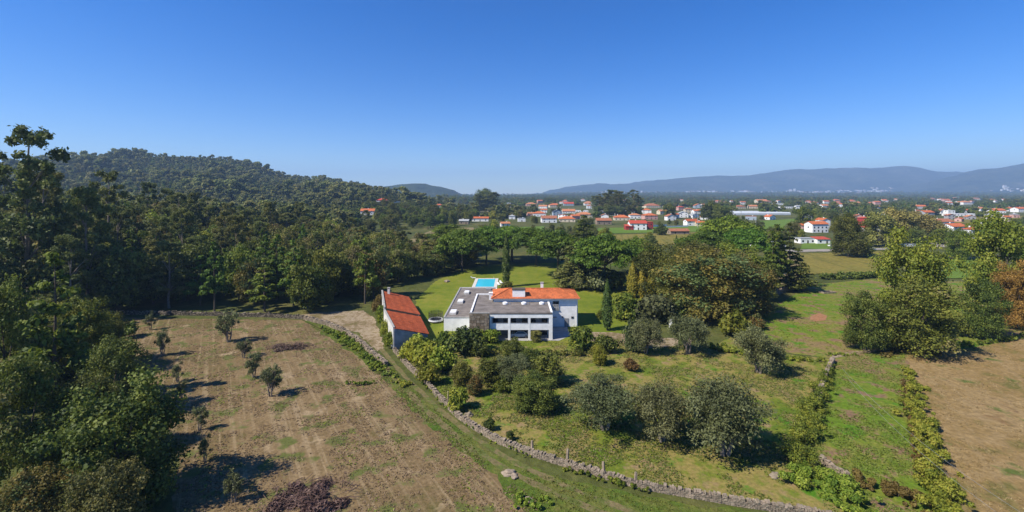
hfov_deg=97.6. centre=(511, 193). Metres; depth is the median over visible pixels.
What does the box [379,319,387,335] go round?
shrub
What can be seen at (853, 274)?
dark hedge
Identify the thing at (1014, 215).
village house
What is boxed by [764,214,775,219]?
village house
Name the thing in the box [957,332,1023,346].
stubble edge growth
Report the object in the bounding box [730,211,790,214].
greenhouse
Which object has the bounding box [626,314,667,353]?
olive tree
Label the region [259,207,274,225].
eucalyptus tree
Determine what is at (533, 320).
window
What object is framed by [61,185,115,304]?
eucalyptus tree
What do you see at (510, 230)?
umbrella pine
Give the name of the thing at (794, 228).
garden tree
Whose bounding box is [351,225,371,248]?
eucalyptus tree
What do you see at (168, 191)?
eucalyptus tree
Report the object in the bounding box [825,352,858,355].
field edge growth
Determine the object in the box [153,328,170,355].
olive tree
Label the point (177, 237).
broadleaf tree
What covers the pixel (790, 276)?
cedar tree
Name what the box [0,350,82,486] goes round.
broadleaf tree
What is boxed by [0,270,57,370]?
broadleaf tree
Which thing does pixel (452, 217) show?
broadleaf tree
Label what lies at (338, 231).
broadleaf tree
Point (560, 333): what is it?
paved terrace
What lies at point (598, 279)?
shrub
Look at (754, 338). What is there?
olive tree
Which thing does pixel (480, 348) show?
shrub
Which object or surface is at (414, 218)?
broadleaf tree
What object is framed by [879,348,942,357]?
weedy bank
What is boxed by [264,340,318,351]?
brush pile
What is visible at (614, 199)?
eucalyptus tree
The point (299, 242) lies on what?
broadleaf tree
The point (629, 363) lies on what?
shrub
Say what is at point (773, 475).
rock
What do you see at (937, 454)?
overhead cable
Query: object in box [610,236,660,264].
umbrella pine
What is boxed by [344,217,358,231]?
eucalyptus tree
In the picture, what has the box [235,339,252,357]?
olive tree
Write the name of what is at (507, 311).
white house
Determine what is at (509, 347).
broadleaf tree
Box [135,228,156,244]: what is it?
broadleaf tree
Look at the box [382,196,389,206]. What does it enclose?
eucalyptus tree
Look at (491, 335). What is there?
shrub
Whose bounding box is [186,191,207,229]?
eucalyptus tree
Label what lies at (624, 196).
eucalyptus tree
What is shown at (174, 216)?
eucalyptus tree
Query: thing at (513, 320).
window
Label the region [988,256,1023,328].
broadleaf tree
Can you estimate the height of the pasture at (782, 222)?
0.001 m
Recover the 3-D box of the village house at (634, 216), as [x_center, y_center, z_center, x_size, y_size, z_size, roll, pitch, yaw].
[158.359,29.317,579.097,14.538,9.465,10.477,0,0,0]
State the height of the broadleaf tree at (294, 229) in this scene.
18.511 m
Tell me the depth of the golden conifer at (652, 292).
133.30 m
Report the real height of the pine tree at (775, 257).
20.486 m
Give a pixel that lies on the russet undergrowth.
(913, 456)
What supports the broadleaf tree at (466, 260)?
on the ground at (412, 288)
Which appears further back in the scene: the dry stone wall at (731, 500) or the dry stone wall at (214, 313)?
the dry stone wall at (214, 313)
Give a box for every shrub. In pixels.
[121,319,140,336]
[371,294,381,311]
[375,305,385,323]
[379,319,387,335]
[383,331,392,347]
[397,337,424,359]
[406,339,441,364]
[409,333,430,341]
[414,362,441,382]
[428,344,457,371]
[431,331,451,350]
[446,325,485,352]
[447,384,471,410]
[466,336,491,356]
[481,329,500,341]
[481,417,496,429]
[493,377,512,391]
[499,281,512,287]
[506,430,513,438]
[567,272,590,288]
[567,324,597,351]
[586,269,611,290]
[592,333,621,351]
[596,309,603,318]
[606,270,626,290]
[612,290,639,320]
[621,319,645,351]
[623,356,640,370]
[633,293,678,320]
[653,224,668,234]
[657,298,687,320]
[717,307,750,335]
[749,313,766,328]
[955,311,984,338]
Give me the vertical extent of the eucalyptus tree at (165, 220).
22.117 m
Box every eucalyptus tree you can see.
[0,123,78,291]
[0,174,17,211]
[0,211,13,246]
[0,220,14,286]
[12,170,74,255]
[38,190,55,207]
[42,233,96,303]
[58,187,93,224]
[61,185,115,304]
[64,212,89,241]
[83,233,119,307]
[86,169,131,247]
[104,205,130,230]
[104,210,133,252]
[122,207,138,227]
[136,181,157,211]
[140,240,194,308]
[141,226,173,253]
[152,201,169,216]
[153,187,179,215]
[157,216,176,241]
[158,207,172,233]
[167,204,193,239]
[167,207,197,251]
[168,192,187,213]
[181,203,196,228]
[182,235,216,293]
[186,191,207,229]
[196,204,216,232]
[198,196,216,229]
[211,209,233,248]
[212,227,234,253]
[218,215,249,261]
[220,202,239,225]
[232,205,248,218]
[238,208,252,223]
[240,209,254,228]
[253,210,267,222]
[253,217,270,235]
[253,220,271,241]
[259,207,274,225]
[262,200,279,226]
[278,212,294,227]
[292,201,310,223]
[305,220,321,232]
[310,232,325,250]
[316,213,325,222]
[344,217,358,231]
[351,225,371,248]
[361,210,371,222]
[375,209,384,220]
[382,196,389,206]
[386,214,397,229]
[387,202,396,212]
[391,203,400,214]
[394,215,401,225]
[394,226,410,243]
[429,204,440,216]
[456,203,465,218]
[457,207,462,217]
[472,194,486,209]
[484,192,500,207]
[589,196,603,207]
[597,193,611,208]
[603,189,616,202]
[608,193,622,215]
[611,191,625,214]
[619,194,632,206]
[627,190,640,212]
[632,196,644,209]
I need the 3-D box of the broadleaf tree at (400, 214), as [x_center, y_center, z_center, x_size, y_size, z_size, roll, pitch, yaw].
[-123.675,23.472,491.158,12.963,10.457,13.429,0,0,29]
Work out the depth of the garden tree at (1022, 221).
365.64 m
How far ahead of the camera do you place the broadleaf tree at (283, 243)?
171.04 m
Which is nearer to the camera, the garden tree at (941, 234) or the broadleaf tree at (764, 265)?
the broadleaf tree at (764, 265)
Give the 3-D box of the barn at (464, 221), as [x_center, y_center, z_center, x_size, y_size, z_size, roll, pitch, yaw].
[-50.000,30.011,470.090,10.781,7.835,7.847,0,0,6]
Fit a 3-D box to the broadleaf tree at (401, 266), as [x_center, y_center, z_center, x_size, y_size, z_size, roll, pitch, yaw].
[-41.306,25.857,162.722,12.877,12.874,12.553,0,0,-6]
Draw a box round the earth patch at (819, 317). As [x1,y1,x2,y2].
[810,313,826,320]
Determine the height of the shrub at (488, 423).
1.802 m
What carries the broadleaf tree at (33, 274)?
on the ground at (412, 288)
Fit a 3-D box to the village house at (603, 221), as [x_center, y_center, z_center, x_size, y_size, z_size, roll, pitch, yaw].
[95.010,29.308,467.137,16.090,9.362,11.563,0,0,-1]
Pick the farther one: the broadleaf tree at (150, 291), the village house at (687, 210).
the village house at (687, 210)
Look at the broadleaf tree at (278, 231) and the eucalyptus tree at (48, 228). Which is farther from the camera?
the broadleaf tree at (278, 231)
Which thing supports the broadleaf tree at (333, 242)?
on the ground at (412, 288)
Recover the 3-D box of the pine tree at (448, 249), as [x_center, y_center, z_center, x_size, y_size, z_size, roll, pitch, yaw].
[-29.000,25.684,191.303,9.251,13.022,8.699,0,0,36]
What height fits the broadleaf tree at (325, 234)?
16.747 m
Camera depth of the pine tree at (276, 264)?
135.28 m
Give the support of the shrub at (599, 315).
on the lawn at (437, 295)
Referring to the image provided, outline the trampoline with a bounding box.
[428,310,442,321]
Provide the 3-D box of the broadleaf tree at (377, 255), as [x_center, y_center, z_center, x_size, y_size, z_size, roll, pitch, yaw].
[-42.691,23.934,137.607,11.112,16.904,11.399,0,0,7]
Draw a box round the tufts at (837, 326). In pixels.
[737,279,1022,354]
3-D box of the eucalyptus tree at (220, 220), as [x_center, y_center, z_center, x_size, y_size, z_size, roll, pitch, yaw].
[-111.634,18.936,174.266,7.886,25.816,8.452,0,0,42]
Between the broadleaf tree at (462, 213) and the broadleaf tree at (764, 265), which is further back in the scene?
the broadleaf tree at (462, 213)
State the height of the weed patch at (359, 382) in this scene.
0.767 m
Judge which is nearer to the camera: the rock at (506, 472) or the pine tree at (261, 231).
the rock at (506, 472)
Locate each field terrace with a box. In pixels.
[415,227,473,236]
[616,233,693,244]
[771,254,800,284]
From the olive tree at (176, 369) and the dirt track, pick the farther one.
the dirt track
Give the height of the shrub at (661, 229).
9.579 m
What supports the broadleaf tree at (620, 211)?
on the ground at (412, 288)
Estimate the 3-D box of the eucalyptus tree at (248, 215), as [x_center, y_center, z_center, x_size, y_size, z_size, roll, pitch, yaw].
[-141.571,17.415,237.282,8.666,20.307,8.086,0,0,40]
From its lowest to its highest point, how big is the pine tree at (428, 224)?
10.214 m
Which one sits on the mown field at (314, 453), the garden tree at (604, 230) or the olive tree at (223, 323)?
the olive tree at (223, 323)
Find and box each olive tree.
[142,310,155,329]
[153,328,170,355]
[171,360,183,382]
[176,381,186,397]
[191,405,208,430]
[197,433,212,461]
[215,309,239,342]
[222,467,245,502]
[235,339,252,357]
[243,351,262,377]
[258,363,281,396]
[496,350,537,384]
[559,372,640,431]
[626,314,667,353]
[630,377,691,442]
[666,313,712,353]
[680,366,780,456]
[731,322,790,373]
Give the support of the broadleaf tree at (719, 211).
on the ground at (412, 288)
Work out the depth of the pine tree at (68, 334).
65.86 m
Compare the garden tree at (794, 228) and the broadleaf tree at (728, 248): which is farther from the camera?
the garden tree at (794, 228)
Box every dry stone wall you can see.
[97,310,303,318]
[303,315,387,365]
[393,347,831,511]
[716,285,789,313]
[815,357,834,409]
[818,454,849,475]
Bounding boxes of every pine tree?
[12,251,93,395]
[124,227,139,253]
[181,255,215,305]
[198,241,227,310]
[213,248,228,296]
[244,258,284,311]
[253,234,275,295]
[256,229,263,253]
[265,234,285,298]
[277,240,304,305]
[296,224,309,242]
[352,241,380,303]
[376,256,392,276]
[423,218,432,225]
[425,213,437,227]
[439,249,453,269]
[440,245,455,261]
[763,230,784,276]
[766,224,794,288]
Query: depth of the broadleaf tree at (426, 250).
182.64 m
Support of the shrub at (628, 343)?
on the orchard field at (752, 480)
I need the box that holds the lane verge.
[303,320,750,511]
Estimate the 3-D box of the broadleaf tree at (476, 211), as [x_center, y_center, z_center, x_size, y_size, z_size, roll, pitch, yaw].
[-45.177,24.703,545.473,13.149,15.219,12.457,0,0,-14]
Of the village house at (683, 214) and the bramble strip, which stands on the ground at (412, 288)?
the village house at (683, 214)
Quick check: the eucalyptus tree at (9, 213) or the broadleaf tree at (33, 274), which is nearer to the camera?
the broadleaf tree at (33, 274)
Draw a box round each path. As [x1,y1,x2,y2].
[354,333,607,511]
[380,349,637,511]
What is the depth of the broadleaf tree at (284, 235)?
178.46 m
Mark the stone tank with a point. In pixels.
(826, 291)
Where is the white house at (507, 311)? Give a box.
[443,282,580,340]
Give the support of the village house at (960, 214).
on the ground at (412, 288)
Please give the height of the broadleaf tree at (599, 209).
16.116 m
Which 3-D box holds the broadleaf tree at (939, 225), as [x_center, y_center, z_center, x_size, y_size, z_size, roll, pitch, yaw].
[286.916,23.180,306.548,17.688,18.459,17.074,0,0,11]
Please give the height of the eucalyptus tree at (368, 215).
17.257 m
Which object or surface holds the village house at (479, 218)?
on the ground at (412, 288)
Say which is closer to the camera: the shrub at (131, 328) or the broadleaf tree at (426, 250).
the shrub at (131, 328)
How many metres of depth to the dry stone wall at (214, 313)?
117.28 m
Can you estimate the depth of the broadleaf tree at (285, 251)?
146.55 m
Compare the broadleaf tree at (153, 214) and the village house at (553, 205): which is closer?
the broadleaf tree at (153, 214)
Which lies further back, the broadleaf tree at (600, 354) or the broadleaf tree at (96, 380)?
the broadleaf tree at (600, 354)
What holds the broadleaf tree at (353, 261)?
on the ground at (412, 288)
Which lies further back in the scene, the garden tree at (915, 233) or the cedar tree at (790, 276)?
the garden tree at (915, 233)
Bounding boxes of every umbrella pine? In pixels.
[425,224,466,239]
[431,228,493,270]
[469,224,512,264]
[484,224,526,260]
[509,226,554,264]
[524,228,580,270]
[568,231,640,271]
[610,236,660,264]
[673,228,738,256]
[696,214,771,244]
[721,227,772,253]
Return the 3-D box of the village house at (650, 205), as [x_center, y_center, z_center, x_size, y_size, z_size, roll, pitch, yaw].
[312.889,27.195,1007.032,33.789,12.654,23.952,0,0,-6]
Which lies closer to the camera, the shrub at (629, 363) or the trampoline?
the shrub at (629, 363)
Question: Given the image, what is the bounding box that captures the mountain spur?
[880,163,1023,192]
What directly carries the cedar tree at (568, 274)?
on the lawn at (437, 295)
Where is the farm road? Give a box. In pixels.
[787,248,888,251]
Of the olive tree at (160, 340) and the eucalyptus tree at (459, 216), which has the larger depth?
the eucalyptus tree at (459, 216)
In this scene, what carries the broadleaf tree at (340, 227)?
on the ground at (412, 288)
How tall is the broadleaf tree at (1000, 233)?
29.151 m
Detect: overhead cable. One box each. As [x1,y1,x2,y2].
[846,376,995,511]
[850,377,1017,510]
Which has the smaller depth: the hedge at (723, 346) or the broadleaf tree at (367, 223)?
the hedge at (723, 346)
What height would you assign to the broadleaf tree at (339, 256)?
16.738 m
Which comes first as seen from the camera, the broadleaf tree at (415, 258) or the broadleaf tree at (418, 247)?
the broadleaf tree at (415, 258)
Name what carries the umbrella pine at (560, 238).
on the lawn at (437, 295)
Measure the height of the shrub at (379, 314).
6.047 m
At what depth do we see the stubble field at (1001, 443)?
64.56 m
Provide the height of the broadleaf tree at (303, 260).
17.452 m
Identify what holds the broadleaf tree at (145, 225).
on the ground at (412, 288)
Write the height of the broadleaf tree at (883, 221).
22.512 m
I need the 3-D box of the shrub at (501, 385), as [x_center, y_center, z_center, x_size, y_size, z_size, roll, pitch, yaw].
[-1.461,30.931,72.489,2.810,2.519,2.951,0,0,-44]
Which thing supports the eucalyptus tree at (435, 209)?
on the ground at (412, 288)
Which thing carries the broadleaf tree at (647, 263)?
on the ground at (412, 288)
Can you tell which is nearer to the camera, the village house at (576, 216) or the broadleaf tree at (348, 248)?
the broadleaf tree at (348, 248)
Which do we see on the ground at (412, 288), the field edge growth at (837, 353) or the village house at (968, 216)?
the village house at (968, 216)
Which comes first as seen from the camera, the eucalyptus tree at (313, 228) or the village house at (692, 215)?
the eucalyptus tree at (313, 228)
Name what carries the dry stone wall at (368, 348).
on the ground at (412, 288)
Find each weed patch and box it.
[345,380,374,384]
[390,379,412,386]
[513,491,552,509]
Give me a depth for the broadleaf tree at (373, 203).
546.87 m
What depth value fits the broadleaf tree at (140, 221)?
187.31 m
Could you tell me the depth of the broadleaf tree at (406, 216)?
460.87 m
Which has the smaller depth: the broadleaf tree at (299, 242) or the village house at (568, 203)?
the broadleaf tree at (299, 242)
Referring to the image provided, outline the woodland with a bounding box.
[0,148,455,228]
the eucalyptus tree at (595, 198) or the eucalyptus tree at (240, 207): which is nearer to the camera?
the eucalyptus tree at (240, 207)
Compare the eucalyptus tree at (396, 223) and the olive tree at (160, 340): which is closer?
the olive tree at (160, 340)
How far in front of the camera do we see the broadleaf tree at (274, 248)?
152.34 m
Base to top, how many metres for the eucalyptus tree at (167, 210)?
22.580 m
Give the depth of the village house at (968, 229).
322.79 m
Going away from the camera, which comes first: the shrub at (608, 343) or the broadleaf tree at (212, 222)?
the shrub at (608, 343)
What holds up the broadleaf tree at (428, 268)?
on the ground at (412, 288)
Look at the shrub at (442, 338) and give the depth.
90.20 m
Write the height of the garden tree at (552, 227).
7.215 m
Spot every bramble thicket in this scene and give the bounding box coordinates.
[777,460,882,511]
[852,467,932,511]
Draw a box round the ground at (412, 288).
[0,160,1023,511]
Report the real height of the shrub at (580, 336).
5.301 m
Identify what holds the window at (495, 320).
in the white house at (507, 311)
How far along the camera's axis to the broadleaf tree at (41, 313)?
84.97 m
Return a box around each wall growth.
[415,376,530,456]
[562,466,648,491]
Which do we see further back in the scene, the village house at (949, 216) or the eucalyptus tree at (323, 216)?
the village house at (949, 216)
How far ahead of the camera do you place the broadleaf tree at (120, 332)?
84.94 m
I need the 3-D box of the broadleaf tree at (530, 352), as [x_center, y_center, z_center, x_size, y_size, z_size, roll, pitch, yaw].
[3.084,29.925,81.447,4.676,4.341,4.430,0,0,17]
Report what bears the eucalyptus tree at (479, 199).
on the ground at (412, 288)
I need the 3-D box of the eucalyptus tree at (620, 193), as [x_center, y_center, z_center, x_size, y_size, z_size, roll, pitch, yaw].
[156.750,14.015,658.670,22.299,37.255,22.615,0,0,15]
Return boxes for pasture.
[519,226,544,228]
[597,226,702,232]
[761,219,802,232]
[801,242,831,248]
[942,257,999,277]
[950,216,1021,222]
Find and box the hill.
[384,183,462,196]
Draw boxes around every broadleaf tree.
[0,255,24,292]
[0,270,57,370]
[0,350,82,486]
[0,358,20,412]
[0,460,91,511]
[13,247,88,315]
[17,240,38,285]
[18,360,198,511]
[23,293,60,302]
[26,295,59,317]
[39,369,120,467]
[43,293,119,381]
[54,454,153,511]
[70,333,152,405]
[74,223,98,243]
[81,239,112,300]
[81,242,152,310]
[91,311,132,357]
[117,200,134,209]
[120,225,141,249]
[121,403,169,444]
[124,217,168,237]
[130,204,157,220]
[130,216,143,223]
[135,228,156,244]
[135,252,173,303]
[138,215,168,232]
[138,233,168,252]
[145,209,168,220]
[162,242,211,302]
[166,232,191,243]
[172,224,201,240]
[191,238,223,276]
[196,230,222,252]
[203,215,225,230]
[204,224,234,239]
[218,242,254,300]
[227,237,264,259]
[232,255,270,303]
[238,222,265,237]
[256,237,285,283]
[264,223,286,233]
[266,245,291,289]
[267,228,293,244]
[268,226,294,239]
[278,236,290,249]
[279,216,295,227]
[279,226,298,240]
[279,245,314,296]
[282,224,306,237]
[287,263,331,311]
[288,238,308,248]
[297,241,321,249]
[301,232,330,247]
[302,246,341,303]
[307,218,324,229]
[311,245,348,294]
[313,229,331,242]
[316,221,336,232]
[323,238,345,251]
[328,231,337,238]
[330,237,346,247]
[333,228,345,238]
[335,223,346,230]
[337,243,348,253]
[338,265,361,293]
[340,250,358,259]
[340,253,352,288]
[342,243,355,251]
[343,228,365,236]
[343,255,358,266]
[344,236,358,246]
[345,245,372,258]
[349,236,369,246]
[354,244,390,298]
[362,219,376,231]
[367,236,390,249]
[369,233,389,243]
[371,201,378,207]
[380,230,395,239]
[381,214,393,229]
[385,249,415,281]
[386,209,393,214]
[389,239,413,251]
[394,246,423,278]
[395,233,412,242]
[395,241,417,253]
[396,211,403,218]
[402,212,409,222]
[405,206,415,213]
[407,215,417,227]
[413,232,429,241]
[414,243,422,250]
[418,238,439,252]
[419,245,441,267]
[419,253,449,275]
[421,212,427,223]
[435,214,446,224]
[440,210,447,222]
[447,210,456,224]
[448,250,473,265]
[449,360,473,386]
[458,209,470,218]
[463,212,473,220]
[466,374,483,394]
[468,247,479,261]
[471,208,479,216]
[473,188,498,211]
[476,357,502,387]
[500,336,524,358]
[508,369,564,417]
[518,347,539,370]
[527,352,564,384]
[530,330,541,341]
[589,344,608,365]
[593,206,603,214]
[603,204,615,216]
[615,206,624,214]
[624,205,634,215]
[628,239,683,296]
[634,206,644,214]
[648,251,695,297]
[651,246,767,324]
[662,203,676,216]
[672,238,719,285]
[698,200,720,219]
[706,240,773,299]
[711,205,733,219]
[718,249,778,316]
[746,257,783,297]
[753,219,764,227]
[791,205,815,223]
[828,211,871,257]
[838,288,896,351]
[851,243,875,256]
[862,211,898,246]
[868,221,972,329]
[875,274,977,362]
[876,296,912,349]
[879,205,923,241]
[910,211,937,237]
[925,215,950,236]
[944,228,970,259]
[957,207,1023,306]
[957,277,1015,339]
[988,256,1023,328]
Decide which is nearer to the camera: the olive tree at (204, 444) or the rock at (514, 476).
the rock at (514, 476)
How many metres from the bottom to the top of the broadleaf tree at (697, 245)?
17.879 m
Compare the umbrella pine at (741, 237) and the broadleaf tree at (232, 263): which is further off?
the umbrella pine at (741, 237)
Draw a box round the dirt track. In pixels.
[832,348,891,357]
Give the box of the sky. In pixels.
[0,0,1023,194]
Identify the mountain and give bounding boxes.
[541,166,963,193]
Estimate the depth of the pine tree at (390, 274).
154.03 m
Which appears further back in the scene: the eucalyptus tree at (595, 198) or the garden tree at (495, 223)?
the eucalyptus tree at (595, 198)
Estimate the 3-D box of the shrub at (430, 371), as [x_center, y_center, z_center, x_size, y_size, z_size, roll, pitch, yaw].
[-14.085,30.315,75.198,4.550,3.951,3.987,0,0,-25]
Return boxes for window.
[493,318,507,322]
[511,318,526,322]
[531,318,546,322]
[553,301,558,309]
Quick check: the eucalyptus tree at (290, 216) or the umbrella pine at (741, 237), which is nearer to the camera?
the umbrella pine at (741, 237)
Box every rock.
[464,411,473,416]
[501,469,515,476]
[511,473,517,479]
[769,472,779,479]
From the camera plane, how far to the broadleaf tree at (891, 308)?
91.40 m
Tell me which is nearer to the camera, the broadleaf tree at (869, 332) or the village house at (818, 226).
the broadleaf tree at (869, 332)
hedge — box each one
[488,347,593,356]
[709,342,824,361]
[781,363,836,475]
[819,271,881,279]
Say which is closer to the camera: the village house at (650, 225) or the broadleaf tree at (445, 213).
the village house at (650, 225)
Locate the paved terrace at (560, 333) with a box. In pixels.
[495,327,569,340]
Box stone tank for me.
[818,290,835,293]
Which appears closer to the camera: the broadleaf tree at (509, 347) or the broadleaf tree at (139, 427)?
the broadleaf tree at (139, 427)
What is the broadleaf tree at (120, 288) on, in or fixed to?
on the ground at (412, 288)
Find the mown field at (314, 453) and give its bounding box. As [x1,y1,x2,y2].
[122,317,522,511]
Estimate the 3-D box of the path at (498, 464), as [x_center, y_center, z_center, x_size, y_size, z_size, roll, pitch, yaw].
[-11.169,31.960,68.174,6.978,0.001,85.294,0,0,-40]
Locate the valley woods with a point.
(855, 210)
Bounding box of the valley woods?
[2,155,1023,229]
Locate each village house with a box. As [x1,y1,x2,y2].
[360,208,375,214]
[472,216,488,220]
[500,221,510,226]
[518,217,525,221]
[533,211,545,216]
[540,215,556,222]
[548,203,560,207]
[552,209,561,215]
[559,216,574,221]
[561,209,574,212]
[563,202,573,205]
[569,214,579,218]
[577,211,592,217]
[595,218,611,224]
[613,214,629,220]
[623,224,633,229]
[627,219,647,229]
[628,213,640,218]
[641,208,650,213]
[641,212,657,219]
[642,203,659,207]
[647,221,652,228]
[664,214,675,220]
[679,211,687,217]
[682,218,698,225]
[683,208,691,212]
[689,213,698,217]
[691,209,700,213]
[736,205,745,208]
[745,215,755,219]
[747,205,757,208]
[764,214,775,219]
[794,237,814,243]
[803,220,828,232]
[810,236,829,243]
[814,217,829,228]
[857,215,866,225]
[919,210,934,214]
[935,218,954,223]
[941,213,974,215]
[943,210,954,212]
[943,222,965,230]
[944,213,955,218]
[954,217,964,221]
[957,201,972,204]
[962,226,979,232]
[963,214,975,218]
[987,208,1006,212]
[1001,215,1010,221]
[1009,213,1019,217]
[1010,207,1023,211]
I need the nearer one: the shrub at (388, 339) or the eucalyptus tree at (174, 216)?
the shrub at (388, 339)
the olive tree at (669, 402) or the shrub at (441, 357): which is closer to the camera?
the olive tree at (669, 402)
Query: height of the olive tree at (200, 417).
3.678 m
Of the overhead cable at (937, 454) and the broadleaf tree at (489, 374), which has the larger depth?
the broadleaf tree at (489, 374)
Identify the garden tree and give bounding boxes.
[488,210,496,219]
[491,220,498,226]
[496,213,506,220]
[517,210,523,217]
[549,223,555,229]
[584,227,594,237]
[597,228,613,236]
[644,235,657,244]
[767,225,784,235]
[783,220,800,231]
[786,223,802,234]
[797,229,805,236]
[859,208,864,214]
[904,228,922,243]
[909,226,928,242]
[929,227,951,243]
[962,221,978,227]
[1013,219,1023,226]
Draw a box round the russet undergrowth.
[899,378,926,476]
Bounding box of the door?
[564,318,568,326]
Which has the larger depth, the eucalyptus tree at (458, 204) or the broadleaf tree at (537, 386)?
the eucalyptus tree at (458, 204)
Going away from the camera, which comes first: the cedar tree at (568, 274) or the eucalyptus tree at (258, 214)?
the cedar tree at (568, 274)
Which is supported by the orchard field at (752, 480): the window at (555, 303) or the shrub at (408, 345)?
the shrub at (408, 345)
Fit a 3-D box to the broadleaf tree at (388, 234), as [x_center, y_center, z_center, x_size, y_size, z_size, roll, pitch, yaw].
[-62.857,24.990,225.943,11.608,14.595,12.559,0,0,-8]
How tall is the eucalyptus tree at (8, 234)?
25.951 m
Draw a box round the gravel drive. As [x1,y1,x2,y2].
[587,332,677,347]
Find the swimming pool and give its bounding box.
[472,278,497,286]
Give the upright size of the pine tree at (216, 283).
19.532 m
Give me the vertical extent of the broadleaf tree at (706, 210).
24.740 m
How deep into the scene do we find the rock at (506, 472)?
50.91 m
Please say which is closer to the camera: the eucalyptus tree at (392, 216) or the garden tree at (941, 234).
the garden tree at (941, 234)
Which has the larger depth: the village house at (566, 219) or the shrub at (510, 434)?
the village house at (566, 219)
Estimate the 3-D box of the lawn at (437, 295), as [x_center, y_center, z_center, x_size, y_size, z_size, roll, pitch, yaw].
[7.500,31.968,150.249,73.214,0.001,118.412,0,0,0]
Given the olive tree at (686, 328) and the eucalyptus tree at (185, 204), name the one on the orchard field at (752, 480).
the olive tree at (686, 328)
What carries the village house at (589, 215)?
on the ground at (412, 288)
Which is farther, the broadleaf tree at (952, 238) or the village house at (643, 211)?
the village house at (643, 211)
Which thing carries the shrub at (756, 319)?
on the meadow at (824, 336)
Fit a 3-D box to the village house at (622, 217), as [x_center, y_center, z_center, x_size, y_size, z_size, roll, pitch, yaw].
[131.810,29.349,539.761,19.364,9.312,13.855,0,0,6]
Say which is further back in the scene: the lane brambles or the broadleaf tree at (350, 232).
the broadleaf tree at (350, 232)
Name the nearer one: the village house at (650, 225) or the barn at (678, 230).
the barn at (678, 230)
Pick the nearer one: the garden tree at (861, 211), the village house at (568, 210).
the garden tree at (861, 211)
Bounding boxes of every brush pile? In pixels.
[249,472,362,511]
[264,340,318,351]
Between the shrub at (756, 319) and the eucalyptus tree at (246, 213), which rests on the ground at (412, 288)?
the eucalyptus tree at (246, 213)
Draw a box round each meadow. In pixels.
[719,279,1023,357]
[810,353,935,511]
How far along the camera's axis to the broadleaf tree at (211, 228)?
183.32 m
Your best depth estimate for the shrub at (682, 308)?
111.83 m
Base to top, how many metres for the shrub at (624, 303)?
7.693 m
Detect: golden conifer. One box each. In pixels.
[625,261,638,297]
[637,271,647,298]
[645,271,655,294]
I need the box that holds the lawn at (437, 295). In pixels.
[412,262,651,345]
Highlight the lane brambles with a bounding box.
[319,325,398,377]
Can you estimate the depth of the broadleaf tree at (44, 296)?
99.64 m
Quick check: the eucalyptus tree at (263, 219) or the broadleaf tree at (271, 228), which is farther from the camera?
the broadleaf tree at (271, 228)
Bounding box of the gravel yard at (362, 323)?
[302,311,383,350]
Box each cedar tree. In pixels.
[551,246,602,287]
[554,215,615,276]
[775,223,811,288]
[782,253,821,290]
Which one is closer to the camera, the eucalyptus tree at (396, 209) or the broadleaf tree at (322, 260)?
the broadleaf tree at (322, 260)
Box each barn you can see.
[459,219,469,223]
[667,228,689,233]
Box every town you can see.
[564,189,887,192]
[990,185,1023,191]
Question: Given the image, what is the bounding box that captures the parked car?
[510,330,527,337]
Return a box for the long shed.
[381,287,428,349]
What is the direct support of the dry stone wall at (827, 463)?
on the ground at (412, 288)
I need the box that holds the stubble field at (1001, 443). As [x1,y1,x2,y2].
[905,337,1023,511]
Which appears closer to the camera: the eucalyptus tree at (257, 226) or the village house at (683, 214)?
the eucalyptus tree at (257, 226)
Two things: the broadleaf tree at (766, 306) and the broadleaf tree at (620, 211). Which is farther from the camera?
the broadleaf tree at (620, 211)
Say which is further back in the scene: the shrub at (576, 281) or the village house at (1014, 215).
the village house at (1014, 215)
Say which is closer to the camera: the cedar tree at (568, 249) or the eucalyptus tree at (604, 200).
the cedar tree at (568, 249)
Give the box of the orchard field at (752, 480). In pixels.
[399,345,844,511]
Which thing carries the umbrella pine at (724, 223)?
on the ground at (412, 288)
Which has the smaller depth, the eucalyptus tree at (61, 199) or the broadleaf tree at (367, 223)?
the eucalyptus tree at (61, 199)
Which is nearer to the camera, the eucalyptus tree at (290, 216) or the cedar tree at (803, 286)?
the cedar tree at (803, 286)
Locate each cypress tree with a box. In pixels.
[501,233,510,281]
[601,279,613,330]
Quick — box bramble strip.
[891,365,975,511]
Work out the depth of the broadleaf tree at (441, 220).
442.62 m
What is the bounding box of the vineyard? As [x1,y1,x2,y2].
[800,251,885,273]

